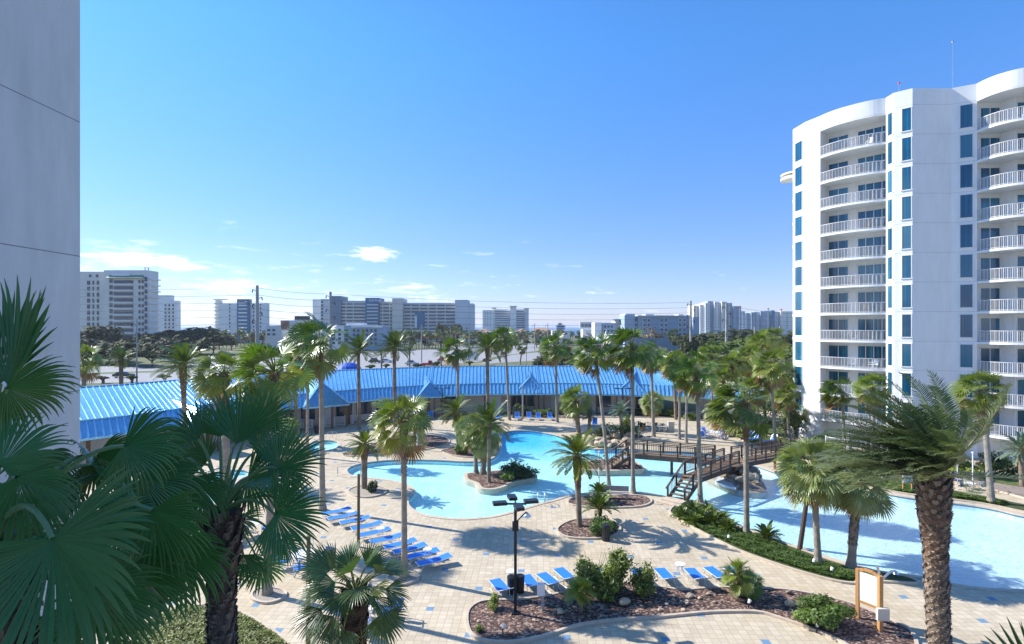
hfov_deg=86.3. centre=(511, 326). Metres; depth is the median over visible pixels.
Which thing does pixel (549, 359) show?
fan palm
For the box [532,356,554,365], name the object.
tree
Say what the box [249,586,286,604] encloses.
gravel ring
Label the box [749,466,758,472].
rock
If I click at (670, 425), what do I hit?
service box
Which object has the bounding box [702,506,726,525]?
cycad
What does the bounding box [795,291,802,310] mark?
window
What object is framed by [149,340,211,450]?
date palm
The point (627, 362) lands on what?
fan palm
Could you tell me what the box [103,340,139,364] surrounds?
oak tree
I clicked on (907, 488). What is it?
ground cover
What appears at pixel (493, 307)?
power line
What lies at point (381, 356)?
date palm
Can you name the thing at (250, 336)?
cabbage palm
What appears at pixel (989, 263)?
sliding door
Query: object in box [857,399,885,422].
sliding door
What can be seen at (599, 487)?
cycad
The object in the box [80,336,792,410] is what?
ground
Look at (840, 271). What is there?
sliding door
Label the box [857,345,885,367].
sliding door
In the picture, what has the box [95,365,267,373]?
grass median
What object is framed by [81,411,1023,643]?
pool deck
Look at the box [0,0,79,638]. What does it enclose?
concrete building
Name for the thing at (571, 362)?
tree
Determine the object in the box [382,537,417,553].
sun lounger
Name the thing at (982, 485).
patio chair
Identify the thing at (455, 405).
date palm
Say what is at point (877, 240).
sliding door
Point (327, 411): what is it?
door
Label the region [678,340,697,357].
tree
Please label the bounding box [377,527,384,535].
patio table
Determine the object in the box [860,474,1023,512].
planting bed
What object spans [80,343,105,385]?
fan palm
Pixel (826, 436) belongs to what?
fence
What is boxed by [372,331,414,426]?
date palm
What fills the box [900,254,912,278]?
window
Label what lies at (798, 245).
window
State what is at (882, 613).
shower post
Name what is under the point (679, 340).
tree
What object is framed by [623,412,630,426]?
bush
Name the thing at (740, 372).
fan palm
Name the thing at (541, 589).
sign
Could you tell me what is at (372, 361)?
parked car
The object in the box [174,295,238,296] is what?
power line
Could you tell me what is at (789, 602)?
rock
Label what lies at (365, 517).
sun lounger
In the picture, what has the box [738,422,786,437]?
back lawn
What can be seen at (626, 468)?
bridge island
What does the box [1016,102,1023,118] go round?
sliding door
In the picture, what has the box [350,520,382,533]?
sun lounger
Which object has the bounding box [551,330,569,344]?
shop building
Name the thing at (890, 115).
window
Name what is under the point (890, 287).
window
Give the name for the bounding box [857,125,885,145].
sliding door
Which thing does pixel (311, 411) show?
window
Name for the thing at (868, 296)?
sliding door
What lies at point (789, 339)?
tree
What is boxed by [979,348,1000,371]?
sliding door
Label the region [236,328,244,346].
cabbage palm
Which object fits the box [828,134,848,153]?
sliding door
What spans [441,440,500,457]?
planting point
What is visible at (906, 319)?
window
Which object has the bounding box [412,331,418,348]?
cabbage palm
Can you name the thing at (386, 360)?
parked car
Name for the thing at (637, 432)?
bush
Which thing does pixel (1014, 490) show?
planting bed
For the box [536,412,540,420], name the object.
sun lounger
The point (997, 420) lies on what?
sliding door
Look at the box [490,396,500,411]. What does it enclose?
door
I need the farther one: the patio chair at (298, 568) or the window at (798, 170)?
the window at (798, 170)
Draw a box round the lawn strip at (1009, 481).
[978,477,1021,486]
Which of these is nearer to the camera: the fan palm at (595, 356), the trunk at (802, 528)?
the trunk at (802, 528)
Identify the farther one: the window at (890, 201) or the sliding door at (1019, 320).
the window at (890, 201)
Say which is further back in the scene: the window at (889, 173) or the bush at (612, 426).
the bush at (612, 426)
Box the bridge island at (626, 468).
[582,459,644,475]
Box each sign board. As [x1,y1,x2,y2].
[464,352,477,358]
[902,475,912,488]
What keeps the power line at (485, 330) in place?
attached to the utility pole at (330, 311)
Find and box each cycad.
[582,489,618,516]
[587,482,611,496]
[670,504,689,520]
[680,498,704,512]
[681,510,706,526]
[688,506,710,521]
[698,500,720,511]
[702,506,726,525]
[714,510,733,522]
[716,517,740,530]
[749,520,784,541]
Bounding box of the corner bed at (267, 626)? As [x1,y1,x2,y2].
[130,603,292,643]
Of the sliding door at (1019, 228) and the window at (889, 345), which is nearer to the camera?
the sliding door at (1019, 228)
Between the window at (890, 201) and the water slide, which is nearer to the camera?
the water slide
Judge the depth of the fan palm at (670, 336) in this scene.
285.86 m
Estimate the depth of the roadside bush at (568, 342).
311.51 m
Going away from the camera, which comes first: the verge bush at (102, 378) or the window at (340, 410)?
the window at (340, 410)
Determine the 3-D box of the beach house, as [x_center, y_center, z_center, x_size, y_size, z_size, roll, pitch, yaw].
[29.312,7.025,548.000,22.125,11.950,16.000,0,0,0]
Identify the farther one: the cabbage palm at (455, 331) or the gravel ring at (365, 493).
the cabbage palm at (455, 331)
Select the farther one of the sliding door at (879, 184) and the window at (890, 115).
the sliding door at (879, 184)
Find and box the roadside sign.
[556,326,564,345]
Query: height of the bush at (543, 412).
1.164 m
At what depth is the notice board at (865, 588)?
23.98 m
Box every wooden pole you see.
[306,535,310,643]
[357,474,359,546]
[522,386,522,418]
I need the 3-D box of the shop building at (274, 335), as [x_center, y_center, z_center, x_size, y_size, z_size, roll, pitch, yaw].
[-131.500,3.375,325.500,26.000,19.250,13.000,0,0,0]
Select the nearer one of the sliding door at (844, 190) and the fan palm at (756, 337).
the sliding door at (844, 190)
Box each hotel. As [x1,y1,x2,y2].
[332,323,388,349]
[619,314,698,349]
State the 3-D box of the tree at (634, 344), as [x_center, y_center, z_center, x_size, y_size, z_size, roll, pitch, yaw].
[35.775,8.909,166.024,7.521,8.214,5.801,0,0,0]
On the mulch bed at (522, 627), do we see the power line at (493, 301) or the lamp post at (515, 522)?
the lamp post at (515, 522)
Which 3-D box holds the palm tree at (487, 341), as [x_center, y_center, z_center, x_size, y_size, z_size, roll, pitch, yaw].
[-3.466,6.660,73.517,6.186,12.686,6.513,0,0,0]
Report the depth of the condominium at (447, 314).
478.40 m
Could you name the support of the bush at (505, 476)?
on the pool island at (493, 486)
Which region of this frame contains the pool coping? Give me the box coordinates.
[195,430,1023,592]
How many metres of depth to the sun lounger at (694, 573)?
27.92 m
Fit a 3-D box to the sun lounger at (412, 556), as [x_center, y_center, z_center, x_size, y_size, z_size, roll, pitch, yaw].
[-5.002,12.768,30.413,1.983,0.450,0.660,0,0,-29]
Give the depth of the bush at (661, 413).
78.79 m
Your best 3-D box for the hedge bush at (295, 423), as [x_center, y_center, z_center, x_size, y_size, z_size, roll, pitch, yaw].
[-24.925,10.992,57.437,5.910,4.051,3.468,0,0,0]
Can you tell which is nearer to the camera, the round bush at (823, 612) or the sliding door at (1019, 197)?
the round bush at (823, 612)
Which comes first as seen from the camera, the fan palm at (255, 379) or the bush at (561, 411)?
the fan palm at (255, 379)
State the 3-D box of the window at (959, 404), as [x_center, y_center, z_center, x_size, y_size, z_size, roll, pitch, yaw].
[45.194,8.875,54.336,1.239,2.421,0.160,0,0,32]
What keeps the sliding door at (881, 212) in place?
in the condominium tower at (930, 261)
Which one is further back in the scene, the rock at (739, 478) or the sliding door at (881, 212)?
the sliding door at (881, 212)
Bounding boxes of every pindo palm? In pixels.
[581,407,596,431]
[608,400,629,437]
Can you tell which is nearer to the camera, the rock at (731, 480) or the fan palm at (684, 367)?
the fan palm at (684, 367)
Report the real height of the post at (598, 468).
3.525 m
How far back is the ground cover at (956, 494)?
40.84 m
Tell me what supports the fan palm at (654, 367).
on the pool deck
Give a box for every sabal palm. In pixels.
[452,412,486,473]
[464,420,502,474]
[639,391,664,433]
[772,436,858,561]
[818,452,898,568]
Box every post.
[434,387,449,419]
[492,494,538,614]
[598,451,599,482]
[615,388,630,410]
[876,566,898,631]
[971,452,973,491]
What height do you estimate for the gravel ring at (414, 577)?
0.130 m
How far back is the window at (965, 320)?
54.29 m
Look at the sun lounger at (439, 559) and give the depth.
29.56 m
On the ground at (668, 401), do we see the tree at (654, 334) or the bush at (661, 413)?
the tree at (654, 334)
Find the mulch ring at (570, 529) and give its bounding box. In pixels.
[556,518,620,539]
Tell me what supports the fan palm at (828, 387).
on the lawn at (782, 441)
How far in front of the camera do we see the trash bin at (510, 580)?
26.48 m
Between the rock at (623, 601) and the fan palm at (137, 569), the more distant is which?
the rock at (623, 601)
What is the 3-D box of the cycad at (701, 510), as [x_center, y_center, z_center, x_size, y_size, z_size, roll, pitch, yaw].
[12.645,12.512,36.465,1.978,1.087,1.768,0,0,0]
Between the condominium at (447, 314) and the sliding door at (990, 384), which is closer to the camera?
the sliding door at (990, 384)
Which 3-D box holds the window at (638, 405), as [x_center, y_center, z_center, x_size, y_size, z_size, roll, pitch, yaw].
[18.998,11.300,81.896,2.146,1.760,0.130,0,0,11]
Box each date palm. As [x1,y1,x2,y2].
[102,345,136,383]
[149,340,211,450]
[338,330,377,428]
[342,428,379,488]
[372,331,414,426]
[376,348,385,367]
[403,345,416,366]
[432,345,442,365]
[433,393,475,442]
[458,398,514,482]
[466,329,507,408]
[543,428,609,525]
[806,368,1023,643]
[993,431,1023,486]
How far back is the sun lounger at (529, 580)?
27.10 m
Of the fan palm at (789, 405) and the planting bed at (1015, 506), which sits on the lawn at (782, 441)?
the fan palm at (789, 405)
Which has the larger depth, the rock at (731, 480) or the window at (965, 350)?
the window at (965, 350)
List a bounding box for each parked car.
[112,372,134,377]
[368,358,382,362]
[382,358,392,362]
[405,360,418,364]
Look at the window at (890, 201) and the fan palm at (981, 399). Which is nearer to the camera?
the fan palm at (981, 399)
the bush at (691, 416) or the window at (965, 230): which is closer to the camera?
the window at (965, 230)
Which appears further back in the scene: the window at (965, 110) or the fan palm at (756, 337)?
the fan palm at (756, 337)
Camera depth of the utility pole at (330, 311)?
149.70 m
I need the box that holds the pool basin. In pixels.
[211,431,1023,588]
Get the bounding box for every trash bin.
[314,425,318,433]
[507,574,513,594]
[517,573,524,593]
[601,523,609,541]
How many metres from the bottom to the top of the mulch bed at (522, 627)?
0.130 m
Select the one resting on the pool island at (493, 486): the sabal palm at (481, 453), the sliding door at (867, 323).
the sabal palm at (481, 453)
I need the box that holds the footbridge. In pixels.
[603,439,851,500]
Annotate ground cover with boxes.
[131,604,289,643]
[672,503,854,579]
[749,435,852,468]
[878,481,914,492]
[952,491,1008,504]
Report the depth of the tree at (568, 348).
167.62 m
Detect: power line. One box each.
[80,309,244,311]
[144,316,247,318]
[163,323,250,325]
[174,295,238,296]
[332,300,654,308]
[332,319,681,325]
[338,294,689,303]
[338,313,675,319]
[344,307,667,313]
[345,326,686,330]
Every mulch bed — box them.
[343,434,449,456]
[465,582,918,643]
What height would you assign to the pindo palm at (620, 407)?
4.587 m
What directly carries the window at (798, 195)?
in the condominium tower at (930, 261)
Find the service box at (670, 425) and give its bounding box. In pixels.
[667,421,673,430]
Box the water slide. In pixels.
[706,477,739,492]
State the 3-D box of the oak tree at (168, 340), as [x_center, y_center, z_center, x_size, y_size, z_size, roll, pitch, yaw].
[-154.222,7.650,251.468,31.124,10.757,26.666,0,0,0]
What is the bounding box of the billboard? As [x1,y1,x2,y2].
[281,320,299,333]
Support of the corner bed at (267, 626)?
on the pool deck
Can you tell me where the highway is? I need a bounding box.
[80,343,552,383]
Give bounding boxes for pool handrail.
[337,463,360,475]
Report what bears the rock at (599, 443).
on the pool deck
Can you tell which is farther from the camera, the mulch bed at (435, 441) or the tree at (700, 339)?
the tree at (700, 339)
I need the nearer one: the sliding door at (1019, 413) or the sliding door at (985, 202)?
the sliding door at (1019, 413)
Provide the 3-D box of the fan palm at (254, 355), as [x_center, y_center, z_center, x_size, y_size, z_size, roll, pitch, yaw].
[-11.626,6.826,26.307,4.043,12.368,4.168,0,0,0]
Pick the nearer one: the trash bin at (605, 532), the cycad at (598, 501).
the trash bin at (605, 532)
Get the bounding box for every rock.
[557,608,563,613]
[594,441,603,446]
[619,597,630,605]
[622,437,630,442]
[686,592,693,597]
[727,478,735,482]
[735,476,743,482]
[742,472,754,479]
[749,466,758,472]
[752,473,758,480]
[753,480,761,485]
[784,599,795,606]
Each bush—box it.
[96,375,109,382]
[126,375,137,382]
[257,415,301,446]
[365,364,375,367]
[365,480,377,491]
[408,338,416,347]
[453,442,468,454]
[476,624,483,632]
[487,592,499,611]
[499,458,528,480]
[499,471,514,481]
[511,403,531,416]
[520,463,539,477]
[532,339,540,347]
[532,409,549,416]
[545,408,555,415]
[554,403,572,414]
[563,339,572,344]
[573,544,657,602]
[588,515,617,536]
[591,422,630,437]
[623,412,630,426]
[623,426,643,437]
[627,408,646,414]
[656,409,672,415]
[660,409,677,416]
[682,412,695,419]
[734,428,751,438]
[754,410,772,429]
[760,396,783,423]
[762,410,809,438]
[792,592,857,631]
[811,431,836,443]
[949,460,984,477]
[954,458,971,474]
[974,450,1011,473]
[992,459,1018,477]
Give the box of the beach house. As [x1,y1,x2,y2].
[530,328,550,339]
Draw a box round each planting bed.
[669,501,920,584]
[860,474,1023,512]
[950,471,1023,498]
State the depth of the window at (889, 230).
56.49 m
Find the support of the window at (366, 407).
in the pool pavilion
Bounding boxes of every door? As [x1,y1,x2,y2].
[324,407,330,423]
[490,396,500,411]
[552,396,562,411]
[615,397,625,412]
[827,345,848,365]
[827,396,848,418]
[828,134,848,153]
[828,160,848,179]
[828,187,848,206]
[828,213,848,232]
[828,239,848,259]
[828,266,848,286]
[828,292,848,312]
[828,319,848,339]
[828,370,848,392]
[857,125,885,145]
[857,152,885,173]
[857,180,885,201]
[857,208,885,229]
[857,235,885,256]
[857,263,885,284]
[857,291,885,312]
[857,318,885,339]
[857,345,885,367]
[857,372,885,393]
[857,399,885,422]
[979,318,1000,341]
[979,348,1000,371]
[980,107,1000,128]
[980,137,1000,158]
[980,167,1000,188]
[980,197,1000,219]
[980,227,1000,249]
[980,257,1000,280]
[980,287,1000,310]
[981,379,1000,394]
[987,408,1000,431]
[1015,287,1023,310]
[1015,348,1023,372]
[1015,410,1023,433]
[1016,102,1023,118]
[1016,132,1023,150]
[1016,163,1023,182]
[1016,194,1023,214]
[1016,225,1023,246]
[1016,256,1023,278]
[1016,317,1023,340]
[1016,379,1023,403]
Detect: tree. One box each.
[80,324,134,342]
[80,337,114,355]
[80,352,127,361]
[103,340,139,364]
[127,342,168,365]
[129,329,176,342]
[138,332,209,350]
[146,345,202,364]
[176,326,222,345]
[190,334,235,354]
[436,323,446,331]
[443,324,453,333]
[454,324,462,333]
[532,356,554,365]
[552,345,570,365]
[560,352,573,365]
[566,352,598,365]
[618,343,638,354]
[641,326,665,342]
[653,349,679,366]
[672,334,694,347]
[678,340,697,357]
[692,334,732,346]
[701,330,748,340]
[702,338,728,352]
[712,342,745,358]
[722,335,751,343]
[727,375,765,388]
[728,327,756,336]
[754,376,790,402]
[766,356,792,376]
[768,333,792,344]
[774,344,792,376]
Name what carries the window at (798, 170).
in the condominium tower at (930, 261)
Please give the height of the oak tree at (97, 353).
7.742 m
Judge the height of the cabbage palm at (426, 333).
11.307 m
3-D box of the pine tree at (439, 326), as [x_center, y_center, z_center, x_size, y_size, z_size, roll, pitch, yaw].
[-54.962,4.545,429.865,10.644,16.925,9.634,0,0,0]
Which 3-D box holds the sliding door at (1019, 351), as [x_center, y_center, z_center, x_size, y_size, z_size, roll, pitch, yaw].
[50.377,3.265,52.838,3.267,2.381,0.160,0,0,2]
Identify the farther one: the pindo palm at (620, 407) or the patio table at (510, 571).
the pindo palm at (620, 407)
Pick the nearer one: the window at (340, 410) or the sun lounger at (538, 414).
the window at (340, 410)
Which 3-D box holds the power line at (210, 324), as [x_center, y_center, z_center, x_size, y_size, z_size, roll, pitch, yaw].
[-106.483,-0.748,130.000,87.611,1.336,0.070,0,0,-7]
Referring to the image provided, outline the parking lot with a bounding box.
[479,351,588,363]
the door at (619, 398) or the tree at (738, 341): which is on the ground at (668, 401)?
the tree at (738, 341)
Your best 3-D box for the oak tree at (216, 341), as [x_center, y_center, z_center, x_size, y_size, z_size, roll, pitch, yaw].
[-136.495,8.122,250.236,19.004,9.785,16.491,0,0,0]
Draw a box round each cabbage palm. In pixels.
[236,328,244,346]
[240,333,248,347]
[246,330,254,343]
[406,331,412,339]
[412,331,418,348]
[418,331,425,339]
[423,331,430,348]
[434,331,441,346]
[453,327,458,347]
[535,329,541,340]
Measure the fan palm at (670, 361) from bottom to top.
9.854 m
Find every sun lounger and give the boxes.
[322,506,351,519]
[327,511,356,524]
[339,514,370,528]
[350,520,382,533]
[360,526,391,541]
[369,532,400,547]
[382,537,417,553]
[392,541,427,558]
[408,547,440,564]
[415,552,452,571]
[488,578,513,598]
[524,574,536,595]
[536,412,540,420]
[536,572,566,592]
[547,412,553,420]
[553,567,576,587]
[653,567,680,588]
[683,567,711,587]
[702,566,728,585]
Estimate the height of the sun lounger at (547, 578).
0.688 m
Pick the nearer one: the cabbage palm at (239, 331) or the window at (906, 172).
the window at (906, 172)
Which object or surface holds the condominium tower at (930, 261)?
on the ground at (668, 401)
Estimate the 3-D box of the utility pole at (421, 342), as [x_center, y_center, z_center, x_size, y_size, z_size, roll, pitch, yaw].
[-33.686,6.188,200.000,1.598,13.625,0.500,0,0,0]
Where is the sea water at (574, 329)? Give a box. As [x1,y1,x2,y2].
[181,327,591,335]
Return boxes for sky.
[80,0,1023,326]
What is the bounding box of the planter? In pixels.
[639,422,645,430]
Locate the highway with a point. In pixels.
(427, 355)
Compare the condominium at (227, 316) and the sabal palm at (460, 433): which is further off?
the condominium at (227, 316)
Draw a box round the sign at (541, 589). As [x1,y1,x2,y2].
[537,582,544,610]
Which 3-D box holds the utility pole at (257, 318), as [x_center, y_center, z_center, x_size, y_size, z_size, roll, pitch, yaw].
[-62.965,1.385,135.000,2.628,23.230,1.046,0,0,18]
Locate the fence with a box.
[825,435,877,449]
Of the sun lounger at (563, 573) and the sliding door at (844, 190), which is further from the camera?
the sliding door at (844, 190)
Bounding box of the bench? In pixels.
[603,485,628,499]
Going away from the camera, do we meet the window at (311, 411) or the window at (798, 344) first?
the window at (798, 344)
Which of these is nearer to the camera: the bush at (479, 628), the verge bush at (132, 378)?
the bush at (479, 628)
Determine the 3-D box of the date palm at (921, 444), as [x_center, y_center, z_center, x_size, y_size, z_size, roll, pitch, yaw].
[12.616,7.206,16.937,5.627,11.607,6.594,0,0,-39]
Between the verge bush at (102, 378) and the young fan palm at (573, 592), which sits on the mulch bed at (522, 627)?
the young fan palm at (573, 592)
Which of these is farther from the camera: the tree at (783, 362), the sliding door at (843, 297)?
the tree at (783, 362)
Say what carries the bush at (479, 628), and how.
on the mulch bed at (522, 627)
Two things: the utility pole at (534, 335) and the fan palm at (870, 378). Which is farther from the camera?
the utility pole at (534, 335)
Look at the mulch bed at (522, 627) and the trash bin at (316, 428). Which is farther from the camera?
the trash bin at (316, 428)
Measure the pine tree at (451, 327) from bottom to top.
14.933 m
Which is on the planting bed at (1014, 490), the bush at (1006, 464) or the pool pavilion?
the bush at (1006, 464)
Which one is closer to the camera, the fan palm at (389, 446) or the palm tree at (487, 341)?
the fan palm at (389, 446)
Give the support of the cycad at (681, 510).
on the planting bed at (891, 578)
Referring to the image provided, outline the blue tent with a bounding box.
[336,362,361,369]
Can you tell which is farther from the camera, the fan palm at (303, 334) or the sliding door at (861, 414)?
the sliding door at (861, 414)
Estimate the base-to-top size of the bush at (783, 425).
3.728 m
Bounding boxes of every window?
[283,409,293,421]
[301,408,314,420]
[336,403,351,416]
[356,401,371,414]
[440,396,455,407]
[513,395,532,405]
[598,396,610,406]
[636,397,642,407]
[794,139,802,163]
[794,165,802,187]
[794,190,802,212]
[794,240,802,261]
[794,266,802,286]
[794,316,802,335]
[794,341,802,360]
[795,215,802,236]
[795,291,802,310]
[795,366,802,386]
[795,390,802,411]
[887,111,893,137]
[887,140,893,165]
[887,169,893,194]
[887,198,893,222]
[887,227,893,251]
[887,256,893,279]
[887,285,893,308]
[887,314,893,337]
[887,343,893,366]
[887,371,893,395]
[900,106,912,132]
[900,136,912,161]
[900,166,912,190]
[900,195,912,220]
[900,225,912,249]
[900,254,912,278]
[900,314,912,337]
[900,343,912,367]
[900,372,912,396]
[901,284,912,307]
[958,103,973,129]
[958,133,973,158]
[958,163,973,188]
[958,193,973,218]
[958,223,973,248]
[958,253,973,278]
[958,284,973,307]
[958,314,973,337]
[958,344,973,367]
[958,404,972,427]
[959,374,973,398]
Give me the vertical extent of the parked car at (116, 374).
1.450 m
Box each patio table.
[245,521,259,533]
[292,549,314,564]
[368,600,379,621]
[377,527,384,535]
[423,547,431,557]
[506,569,513,574]
[675,561,684,573]
[707,430,719,437]
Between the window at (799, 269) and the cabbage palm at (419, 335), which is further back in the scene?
the cabbage palm at (419, 335)
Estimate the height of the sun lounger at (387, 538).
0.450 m
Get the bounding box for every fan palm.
[0,275,236,643]
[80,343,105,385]
[145,383,331,643]
[186,348,247,479]
[227,340,317,595]
[244,363,268,388]
[271,352,299,440]
[277,310,353,511]
[288,539,410,643]
[291,355,308,451]
[367,393,433,578]
[400,405,427,442]
[440,336,473,411]
[490,326,519,419]
[516,342,527,364]
[537,329,568,422]
[558,384,593,432]
[563,575,598,611]
[569,330,614,484]
[604,327,656,493]
[635,340,666,436]
[659,348,685,419]
[663,355,693,439]
[667,329,679,349]
[667,350,719,502]
[672,373,694,442]
[696,344,726,426]
[701,382,771,532]
[710,366,739,396]
[717,351,748,421]
[719,556,758,597]
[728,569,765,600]
[732,344,760,403]
[738,375,770,444]
[744,329,779,419]
[748,348,793,445]
[758,326,787,415]
[764,361,797,433]
[774,383,801,439]
[781,400,808,438]
[818,375,852,437]
[849,371,892,460]
[947,368,1011,503]
[984,616,1023,643]
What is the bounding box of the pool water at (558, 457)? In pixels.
[206,431,1023,588]
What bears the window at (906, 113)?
in the condominium tower at (930, 261)
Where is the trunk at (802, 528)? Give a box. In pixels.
[797,479,809,549]
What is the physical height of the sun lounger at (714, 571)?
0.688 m
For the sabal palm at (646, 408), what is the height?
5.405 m
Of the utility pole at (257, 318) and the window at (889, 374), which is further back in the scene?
the utility pole at (257, 318)
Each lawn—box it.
[734,435,897,472]
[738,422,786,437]
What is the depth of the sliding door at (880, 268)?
59.90 m
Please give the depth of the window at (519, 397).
83.66 m
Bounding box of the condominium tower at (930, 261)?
[780,41,1023,459]
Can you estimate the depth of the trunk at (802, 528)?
31.76 m
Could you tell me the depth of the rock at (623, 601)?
25.31 m
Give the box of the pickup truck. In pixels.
[420,360,435,365]
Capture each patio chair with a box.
[293,557,305,577]
[382,596,403,612]
[701,430,708,438]
[957,478,969,491]
[978,480,994,491]
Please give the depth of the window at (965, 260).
54.30 m
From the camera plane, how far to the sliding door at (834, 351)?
62.35 m
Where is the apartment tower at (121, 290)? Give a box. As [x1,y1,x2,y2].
[80,267,160,343]
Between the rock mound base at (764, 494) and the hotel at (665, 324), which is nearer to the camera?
the rock mound base at (764, 494)
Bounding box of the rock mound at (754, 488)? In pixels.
[718,471,765,492]
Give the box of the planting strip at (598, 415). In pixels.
[500,412,715,422]
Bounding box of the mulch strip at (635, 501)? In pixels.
[567,494,651,508]
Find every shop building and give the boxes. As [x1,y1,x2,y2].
[265,316,316,347]
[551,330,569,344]
[580,322,592,339]
[592,319,620,344]
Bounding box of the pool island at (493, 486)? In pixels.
[464,470,536,494]
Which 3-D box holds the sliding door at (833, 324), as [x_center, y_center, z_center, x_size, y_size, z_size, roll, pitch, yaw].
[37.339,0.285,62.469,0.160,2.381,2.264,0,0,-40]
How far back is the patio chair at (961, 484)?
43.15 m
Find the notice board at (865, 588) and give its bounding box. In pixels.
[855,568,877,618]
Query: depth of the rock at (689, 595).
26.07 m
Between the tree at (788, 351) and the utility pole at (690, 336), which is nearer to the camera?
the tree at (788, 351)
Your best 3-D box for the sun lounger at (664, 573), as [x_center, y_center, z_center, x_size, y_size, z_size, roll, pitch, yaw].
[7.849,12.649,27.712,0.660,0.688,1.906,0,0,-8]
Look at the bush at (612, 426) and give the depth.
63.23 m
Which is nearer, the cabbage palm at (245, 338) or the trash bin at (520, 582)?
the trash bin at (520, 582)
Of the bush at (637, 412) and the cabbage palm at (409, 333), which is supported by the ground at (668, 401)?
the cabbage palm at (409, 333)
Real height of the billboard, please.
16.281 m
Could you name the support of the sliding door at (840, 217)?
in the condominium tower at (930, 261)
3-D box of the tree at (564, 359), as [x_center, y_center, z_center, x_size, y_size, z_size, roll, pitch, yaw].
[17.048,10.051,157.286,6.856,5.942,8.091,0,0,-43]
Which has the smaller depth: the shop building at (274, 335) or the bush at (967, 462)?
the bush at (967, 462)
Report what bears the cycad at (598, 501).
on the mulch ring at (570, 529)
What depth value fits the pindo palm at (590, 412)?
66.91 m
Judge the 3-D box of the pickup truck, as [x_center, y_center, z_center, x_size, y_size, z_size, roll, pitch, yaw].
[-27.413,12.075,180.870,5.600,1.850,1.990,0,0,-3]
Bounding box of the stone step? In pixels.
[656,496,686,506]
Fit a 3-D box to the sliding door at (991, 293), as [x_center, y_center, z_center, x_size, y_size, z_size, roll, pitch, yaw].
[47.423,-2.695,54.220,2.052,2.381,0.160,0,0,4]
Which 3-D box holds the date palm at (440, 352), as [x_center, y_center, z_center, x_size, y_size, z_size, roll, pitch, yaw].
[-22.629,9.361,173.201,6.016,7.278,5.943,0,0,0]
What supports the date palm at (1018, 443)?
on the lawn strip at (1009, 481)
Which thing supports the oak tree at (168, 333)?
on the ground at (668, 401)
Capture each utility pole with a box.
[131,319,137,381]
[252,285,262,365]
[326,292,334,369]
[418,325,421,361]
[532,323,534,349]
[687,301,694,356]
[722,303,730,345]
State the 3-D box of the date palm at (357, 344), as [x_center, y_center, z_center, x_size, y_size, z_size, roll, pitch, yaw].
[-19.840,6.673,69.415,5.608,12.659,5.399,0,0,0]
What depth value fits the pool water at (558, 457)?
39.22 m
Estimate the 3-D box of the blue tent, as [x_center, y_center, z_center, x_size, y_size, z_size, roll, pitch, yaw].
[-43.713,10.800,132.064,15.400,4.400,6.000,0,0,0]
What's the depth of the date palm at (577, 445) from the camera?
35.33 m
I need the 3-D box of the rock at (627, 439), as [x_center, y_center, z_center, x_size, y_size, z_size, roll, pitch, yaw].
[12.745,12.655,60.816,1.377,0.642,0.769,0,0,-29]
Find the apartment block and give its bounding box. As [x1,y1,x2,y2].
[158,295,180,331]
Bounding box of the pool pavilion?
[80,365,768,463]
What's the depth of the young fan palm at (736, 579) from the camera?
25.87 m
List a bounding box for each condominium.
[213,299,268,342]
[313,296,474,341]
[483,306,528,334]
[688,301,740,333]
[741,310,792,334]
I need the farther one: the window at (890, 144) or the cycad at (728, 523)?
the window at (890, 144)
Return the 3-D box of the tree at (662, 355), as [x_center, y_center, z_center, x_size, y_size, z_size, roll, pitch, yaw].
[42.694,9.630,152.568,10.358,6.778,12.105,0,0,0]
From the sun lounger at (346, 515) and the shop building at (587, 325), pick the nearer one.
the sun lounger at (346, 515)
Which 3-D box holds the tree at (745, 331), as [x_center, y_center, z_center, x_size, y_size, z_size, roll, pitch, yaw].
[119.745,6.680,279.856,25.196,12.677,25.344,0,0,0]
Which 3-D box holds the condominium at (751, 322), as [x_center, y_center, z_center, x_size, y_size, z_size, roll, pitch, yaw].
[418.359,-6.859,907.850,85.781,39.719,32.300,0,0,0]
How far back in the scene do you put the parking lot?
223.73 m
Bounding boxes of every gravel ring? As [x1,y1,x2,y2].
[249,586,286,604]
[347,485,387,497]
[385,570,419,584]
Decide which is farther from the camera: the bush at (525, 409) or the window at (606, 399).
the window at (606, 399)
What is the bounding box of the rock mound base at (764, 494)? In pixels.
[705,479,766,498]
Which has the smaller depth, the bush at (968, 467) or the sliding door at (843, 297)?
the bush at (968, 467)
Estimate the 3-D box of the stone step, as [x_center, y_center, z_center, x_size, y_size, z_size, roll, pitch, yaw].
[11.833,12.880,40.143,2.000,0.240,1.290,0,0,43]
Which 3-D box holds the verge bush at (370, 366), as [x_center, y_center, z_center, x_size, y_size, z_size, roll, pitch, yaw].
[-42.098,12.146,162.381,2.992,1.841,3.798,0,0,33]
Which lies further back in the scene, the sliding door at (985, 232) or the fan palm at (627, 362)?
the sliding door at (985, 232)
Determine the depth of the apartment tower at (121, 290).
267.00 m
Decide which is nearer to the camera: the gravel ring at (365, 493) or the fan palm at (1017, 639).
the fan palm at (1017, 639)

